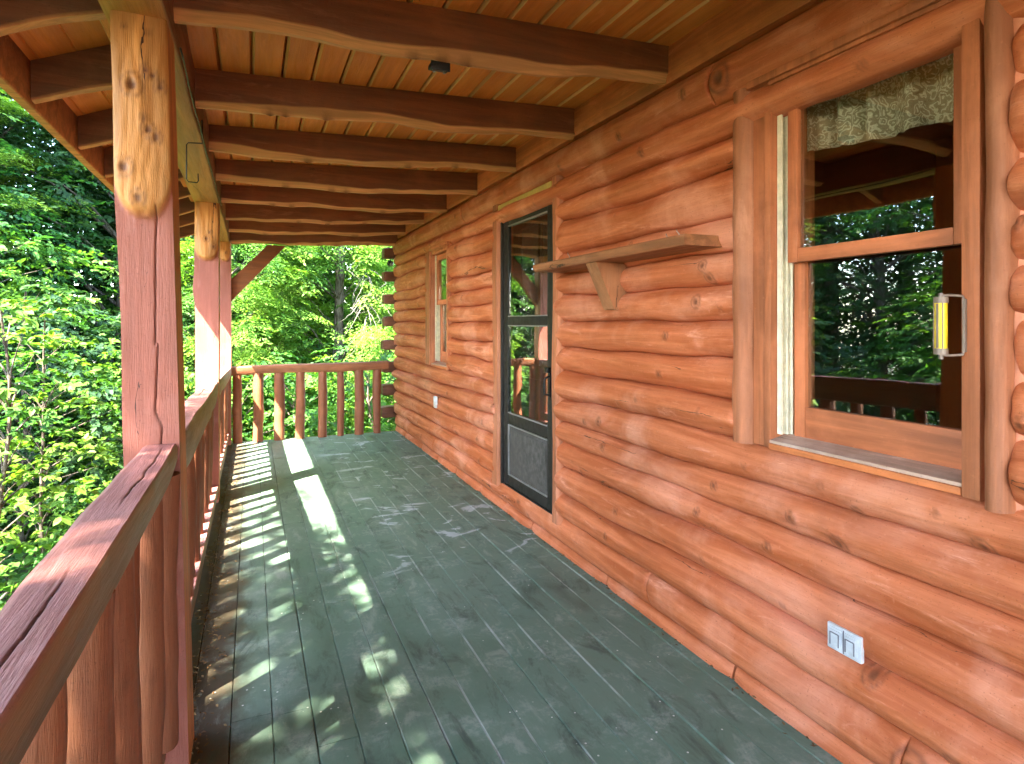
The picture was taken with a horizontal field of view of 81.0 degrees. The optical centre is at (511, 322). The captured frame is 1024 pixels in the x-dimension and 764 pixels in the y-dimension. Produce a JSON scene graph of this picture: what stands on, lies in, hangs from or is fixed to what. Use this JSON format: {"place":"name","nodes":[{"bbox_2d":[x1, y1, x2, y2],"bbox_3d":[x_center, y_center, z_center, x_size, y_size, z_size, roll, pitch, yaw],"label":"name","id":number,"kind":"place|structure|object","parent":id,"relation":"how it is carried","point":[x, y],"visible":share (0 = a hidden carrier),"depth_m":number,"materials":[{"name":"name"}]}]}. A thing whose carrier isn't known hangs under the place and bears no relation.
{"place":"outdoors","nodes":[
{"label":"outdoors","id":0,"kind":"place"},
{"bbox_2d":[0,402,367,602],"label":"ground","id":1,"kind":"structure","parent":0,"point":[26,570],"depth_m":8.17,"materials":[{"name":"green plant"}]},
{"bbox_2d":[0,270,15,396],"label":"broadleaf tree","id":2,"kind":"object","parent":1,"relation":"on","point":[5,290],"visible":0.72,"depth_m":7.25,"materials":[{"name":"green plant"}]},
{"bbox_2d":[19,553,42,581],"bbox_3d":[-3.068,2.252,4.362,1.804,1.213,1.859,0,0,-14],"label":"leafy shrub","id":3,"kind":"object","parent":1,"relation":"on","point":[25,575],"depth_m":4.35,"materials":[{"name":"green plant"}]},
{"bbox_2d":[0,89,86,481],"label":"broadleaf tree","id":4,"kind":"object","parent":1,"relation":"on","point":[24,217],"visible":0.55,"depth_m":9.07,"materials":[{"name":"green plant"}]},
{"bbox_2d":[1,477,105,595],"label":"leafy shrub","id":5,"kind":"object","parent":1,"relation":"on","point":[75,510],"visible":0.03,"depth_m":5.53,"materials":[{"name":"green plant"}]},
{"bbox_2d":[0,108,117,470],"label":"broadleaf tree","id":6,"kind":"object","parent":1,"relation":"on","point":[62,154],"visible":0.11,"depth_m":11.61,"materials":[{"name":"green plant"}]},
{"bbox_2d":[0,88,118,499],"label":"hemlock tree","id":7,"kind":"object","parent":1,"relation":"on","point":[5,103],"visible":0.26,"depth_m":9.99,"materials":[{"name":"green plant"}]},
{"bbox_2d":[0,320,121,610],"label":"maple sapling","id":8,"kind":"object","parent":1,"relation":"on","point":[40,531],"visible":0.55,"depth_m":5.38,"materials":[{"name":"green plant"}]},
{"bbox_2d":[0,204,121,535],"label":"understorey tree","id":9,"kind":"object","parent":1,"relation":"on","point":[25,243],"visible":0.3,"depth_m":8.26,"materials":[{"name":"green plant"}]},
{"bbox_2d":[0,298,122,599],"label":"maple sapling","id":10,"kind":"object","parent":1,"relation":"on","point":[21,502],"visible":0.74,"depth_m":4.14,"materials":[{"name":"green plant"}]},
{"bbox_2d":[0,284,123,572],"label":"understorey tree","id":11,"kind":"object","parent":1,"relation":"on","point":[108,394],"visible":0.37,"depth_m":6.90,"materials":[{"name":"green plant"}]},
{"bbox_2d":[52,350,185,515],"bbox_3d":[-4.386,1.502,7.060,1.540,2.639,1.294,0,0,-19],"label":"maple sapling","id":12,"kind":"object","parent":1,"relation":"on","point":[114,425],"visible":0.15,"depth_m":6.90,"materials":[{"name":"green plant"}]},
{"bbox_2d":[0,440,246,603],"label":"undergrowth","id":13,"kind":"object","parent":1,"relation":"on","point":[13,574],"visible":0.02,"depth_m":6.69,"materials":[{"name":"green plant"}]},
{"bbox_2d":[12,309,252,510],"bbox_3d":[-5.720,1.375,9.285,3.174,3.222,3.230,0,0,-40],"label":"understorey tree","id":14,"kind":"object","parent":1,"relation":"on","point":[111,324],"visible":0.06,"depth_m":8.83,"materials":[{"name":"green plant"}]},
{"bbox_2d":[0,93,271,474],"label":"broadleaf tree","id":15,"kind":"object","parent":1,"relation":"on","point":[111,231],"visible":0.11,"depth_m":10.93,"materials":[{"name":"green plant"}]},
{"bbox_2d":[110,10,193,763],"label":"porch post","id":16,"kind":"object","parent":1,"relation":"on","point":[145,165],"visible":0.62,"depth_m":1.83,"materials":[{"name":"brown wood"}]},
{"bbox_2d":[0,93,363,421],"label":"broadleaf tree","id":17,"kind":"object","parent":1,"relation":"on","point":[110,218],"visible":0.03,"depth_m":13.11,"materials":[{"name":"green plant"}]},
{"bbox_2d":[0,87,393,467],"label":"woodland","id":18,"kind":"object","parent":1,"relation":"on","point":[86,222],"depth_m":11.90,"materials":[{"name":"green plant"}]},
{"bbox_2d":[58,350,347,520],"bbox_3d":[-4.476,1.680,9.109,3.827,2.498,3.714,0,0,-23],"label":"leafy shrub","id":19,"kind":"object","parent":1,"relation":"on","point":[266,382],"visible":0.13,"depth_m":8.97,"materials":[{"name":"green plant"}]},
{"bbox_2d":[193,202,219,502],"bbox_3d":[-2.395,0.985,4.705,0.182,3.831,0.222,0,0,-23],"label":"porch post","id":20,"kind":"object","parent":1,"relation":"on","point":[206,287],"visible":0.38,"depth_m":4.64,"materials":[{"name":"wood"}]},
{"bbox_2d":[78,235,366,495],"bbox_3d":[-4.944,-0.465,10.584,4.389,7.914,4.297,0,0,-34],"label":"hemlock tree","id":21,"kind":"object","parent":1,"relation":"on","point":[275,264],"visible":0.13,"depth_m":10.12,"materials":[{"name":"green plant"}]},
{"bbox_2d":[220,241,231,444],"bbox_3d":[-3.307,0.985,6.910,0.136,3.831,0.189,0,0,-23],"label":"porch post","id":22,"kind":"object","parent":1,"relation":"on","point":[225,314],"visible":0.3,"depth_m":6.86,"materials":[{"name":"wood"}]},
{"bbox_2d":[182,244,381,437],"bbox_3d":[-5.711,-2.182,14.414,5.318,11.326,6.194,0,0,3],"label":"hemlock tree","id":23,"kind":"object","parent":1,"relation":"on","point":[309,297],"visible":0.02,"depth_m":13.71,"materials":[{"name":"green plant"}]},
{"bbox_2d":[231,303,351,439],"bbox_3d":[-4.290,1.236,10.702,2.579,3.422,2.904,0,0,9],"label":"understorey tree","id":24,"kind":"object","parent":1,"relation":"on","point":[271,336],"visible":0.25,"depth_m":10.64,"materials":[{"name":"green plant"}]},
{"bbox_2d":[231,354,391,440],"bbox_3d":[-3.363,1.730,9.530,3.718,2.426,3.608,0,0,42],"label":"leafy shrub","id":25,"kind":"object","parent":1,"relation":"on","point":[312,399],"visible":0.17,"depth_m":9.51,"materials":[{"name":"green plant"}]},
{"bbox_2d":[231,244,396,440],"bbox_3d":[-3.518,-1.603,11.786,5.386,9.849,4.624,0,0,8],"label":"hemlock tree","id":26,"kind":"object","parent":1,"relation":"on","point":[338,258],"visible":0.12,"depth_m":11.27,"materials":[{"name":"green plant"}]},
{"bbox_2d":[340,257,389,361],"bbox_3d":[-2.641,-0.242,10.883,0.748,2.064,1.012,0,0,38],"label":"dead branch","id":27,"kind":"object","parent":26,"relation":"hanging from","point":[365,305],"visible":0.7,"depth_m":11.03,"materials":[{"name":"plant"}]},
{"bbox_2d":[246,346,395,439],"bbox_3d":[-2.179,1.628,10.011,3.820,2.569,3.936,0,0,17],"label":"leafy shrub","id":28,"kind":"object","parent":1,"relation":"on","point":[369,404],"visible":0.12,"depth_m":9.54,"materials":[{"name":"green plant"}]},
{"bbox_2d":[289,245,393,433],"bbox_3d":[-3.176,-1.989,15.911,5.924,10.834,5.086,0,0,-43],"label":"hemlock tree","id":29,"kind":"object","parent":1,"relation":"on","point":[351,308],"visible":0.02,"depth_m":15.02,"materials":[{"name":"green plant"}]},
{"bbox_2d":[305,245,397,436],"bbox_3d":[-2.084,-0.787,12.387,4.807,8.668,4.706,0,0,37],"label":"hemlock tree","id":30,"kind":"object","parent":1,"relation":"on","point":[383,266],"visible":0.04,"depth_m":11.54,"materials":[{"name":"green plant"}]},
{"bbox_2d":[315,338,396,432],"bbox_3d":[-1.825,1.539,10.665,4.032,2.712,4.155,0,0,9],"label":"leafy shrub","id":31,"kind":"object","parent":1,"relation":"on","point":[383,419],"visible":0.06,"depth_m":9.88,"materials":[{"name":"green plant"}]},
{"bbox_2d":[380,0,1023,763],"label":"log cabin","id":32,"kind":"object","parent":1,"relation":"on","point":[762,446],"visible":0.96,"depth_m":2.37,"materials":[{"name":"orange wood"}]},
{"bbox_2d":[0,0,737,300],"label":"porch roof","id":33,"kind":"structure","parent":32,"relation":"attached to","point":[336,123],"depth_m":2.86,"materials":[{"name":"brown wood"}]},
{"bbox_2d":[186,120,202,182],"bbox_3d":[-1.559,-0.844,2.947,0.076,0.313,0.009,0,0,-19],"label":"plant hook","id":34,"kind":"object","parent":33,"relation":"hanging from","point":[186,154],"visible":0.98,"depth_m":2.94,"materials":[{"name":"black metal"}]},
{"bbox_2d":[179,47,221,205],"bbox_3d":[-1.704,-0.914,3.376,0.010,0.032,2.950,0,0,-23],"label":"cable","id":35,"kind":"object","parent":33,"relation":"attached to","point":[180,48],"visible":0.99,"depth_m":2.57,"materials":[{"name":"black metal"}]},
{"bbox_2d":[428,60,449,73],"bbox_3d":[-0.277,-0.968,2.280,0.075,0.035,0.045,0,0,-23],"label":"ceiling bracket","id":36,"kind":"object","parent":33,"relation":"attached to","point":[439,66],"visible":1,"depth_m":2.26,"materials":[{"name":"black metal"}]},
{"bbox_2d":[387,259,393,265],"bbox_3d":[-1.626,-0.810,8.014,0.089,0.103,0.088,0,0,10],"label":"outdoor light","id":37,"kind":"object","parent":32,"relation":"attached to","point":[390,263],"visible":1,"depth_m":7.98,"materials":[{"name":"black metal"}]},
{"bbox_2d":[433,396,437,407],"bbox_3d":[-0.774,0.797,6.057,0.028,0.115,0.070,0,0,-23],"label":"electrical outlet","id":38,"kind":"object","parent":32,"relation":"attached to","point":[435,400],"visible":1,"depth_m":6.03,"materials":[{"name":"white plastic"}]},
{"bbox_2d":[425,241,453,369],"bbox_3d":[-0.669,-0.162,6.083,0.230,1.224,0.825,0,0,-23],"label":"window","id":39,"kind":"structure","parent":32,"relation":"in","point":[437,306],"depth_m":6.22,"materials":[{"name":"brown wood"}]},
{"bbox_2d":[501,204,552,513],"bbox_3d":[0.103,0.185,4.141,0.118,2.040,0.873,0,0,-23],"label":"storm door","id":40,"kind":"structure","parent":32,"relation":"in","point":[526,443],"depth_m":4.16,"materials":[{"name":"black metal"}]},
{"bbox_2d":[513,213,546,424],"bbox_3d":[0.217,0.200,4.214,0.050,2.160,0.980,0,0,-23],"label":"inner door","id":41,"kind":"structure","parent":32,"relation":"in","point":[529,236],"depth_m":4.36,"materials":[{"name":"clear glass"}]},
{"bbox_2d":[533,229,721,309],"bbox_3d":[0.491,-0.227,2.980,0.213,0.330,1.354,0,0,-23],"label":"wall shelf","id":42,"kind":"object","parent":32,"relation":"attached to","point":[606,268],"depth_m":2.96,"materials":[{"name":"brown wood"}]},
{"bbox_2d":[828,621,863,663],"bbox_3d":[1.035,0.994,1.869,0.026,0.080,0.117,0,0,-23],"label":"electrical outlet","id":43,"kind":"object","parent":32,"relation":"attached to","point":[845,642],"visible":1,"depth_m":1.85,"materials":[{"name":"white plastic"}]},
{"bbox_2d":[732,0,1023,513],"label":"window","id":44,"kind":"structure","parent":32,"relation":"in","point":[775,252],"depth_m":1.82,"materials":[{"name":"brown wood"}]},
{"bbox_2d":[807,53,953,151],"bbox_3d":[1.214,-0.769,1.975,0.080,0.341,0.800,0,0,-23],"label":"valance","id":45,"kind":"object","parent":32,"relation":"hanging from","point":[893,106],"visible":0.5,"depth_m":1.97,"materials":[{"name":"fabric"}]},
{"bbox_2d":[933,293,966,358],"bbox_3d":[1.141,0.008,1.562,0.076,0.172,0.033,0,0,10],"label":"window thermometer","id":46,"kind":"object","parent":32,"relation":"attached to","point":[940,326],"depth_m":1.55,"materials":[{"name":"yellow metal"}]},
{"bbox_2d":[229,450,274,763],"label":"deck underlay","id":47,"kind":"object","parent":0,"point":[235,644],"depth_m":2.54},
{"bbox_2d":[190,431,842,763],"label":"deck","id":48,"kind":"structure","parent":47,"relation":"on","point":[422,607],"depth_m":2.62,"materials":[{"name":"wood"}]},
{"bbox_2d":[0,443,180,763],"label":"porch railing","id":49,"kind":"object","parent":48,"relation":"on","point":[89,655],"visible":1,"depth_m":1.00,"materials":[{"name":"brown wood"}]},
{"bbox_2d":[185,382,217,622],"bbox_3d":[-1.759,0.871,3.324,0.140,1.000,2.896,0,0,-24],"label":"porch railing","id":50,"kind":"object","parent":48,"relation":"on","point":[202,490],"visible":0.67,"depth_m":3.16,"materials":[{"name":"brown wood"}]},
{"bbox_2d":[220,368,230,478],"bbox_3d":[-2.854,0.915,5.839,0.142,0.914,2.220,0,0,-23],"label":"porch railing","id":51,"kind":"object","parent":48,"relation":"on","point":[225,375],"visible":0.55,"depth_m":5.94,"materials":[{"name":"brown wood"}]},
{"bbox_2d":[231,431,387,442],"bbox_3d":[-0.031,1.537,1.725,2.205,0.266,12.390,0,0,-23],"label":"deck rim","id":52,"kind":"object","parent":48,"relation":"attached to","point":[313,436],"visible":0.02,"depth_m":7.42,"materials":[{"name":"wood"}]},
{"bbox_2d":[231,361,388,443],"bbox_3d":[-2.367,0.993,7.387,1.970,1.015,0.162,0,0,-23],"label":"porch railing","id":53,"kind":"object","parent":48,"relation":"on","point":[258,372],"visible":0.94,"depth_m":7.24,"materials":[{"name":"brown wood"}]},
{"bbox_2d":[191,436,836,763],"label":"leaf litter","id":54,"kind":"object","parent":48,"relation":"on","point":[216,705],"visible":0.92,"depth_m":2.91,"materials":[{"name":"plant"}]}
]}

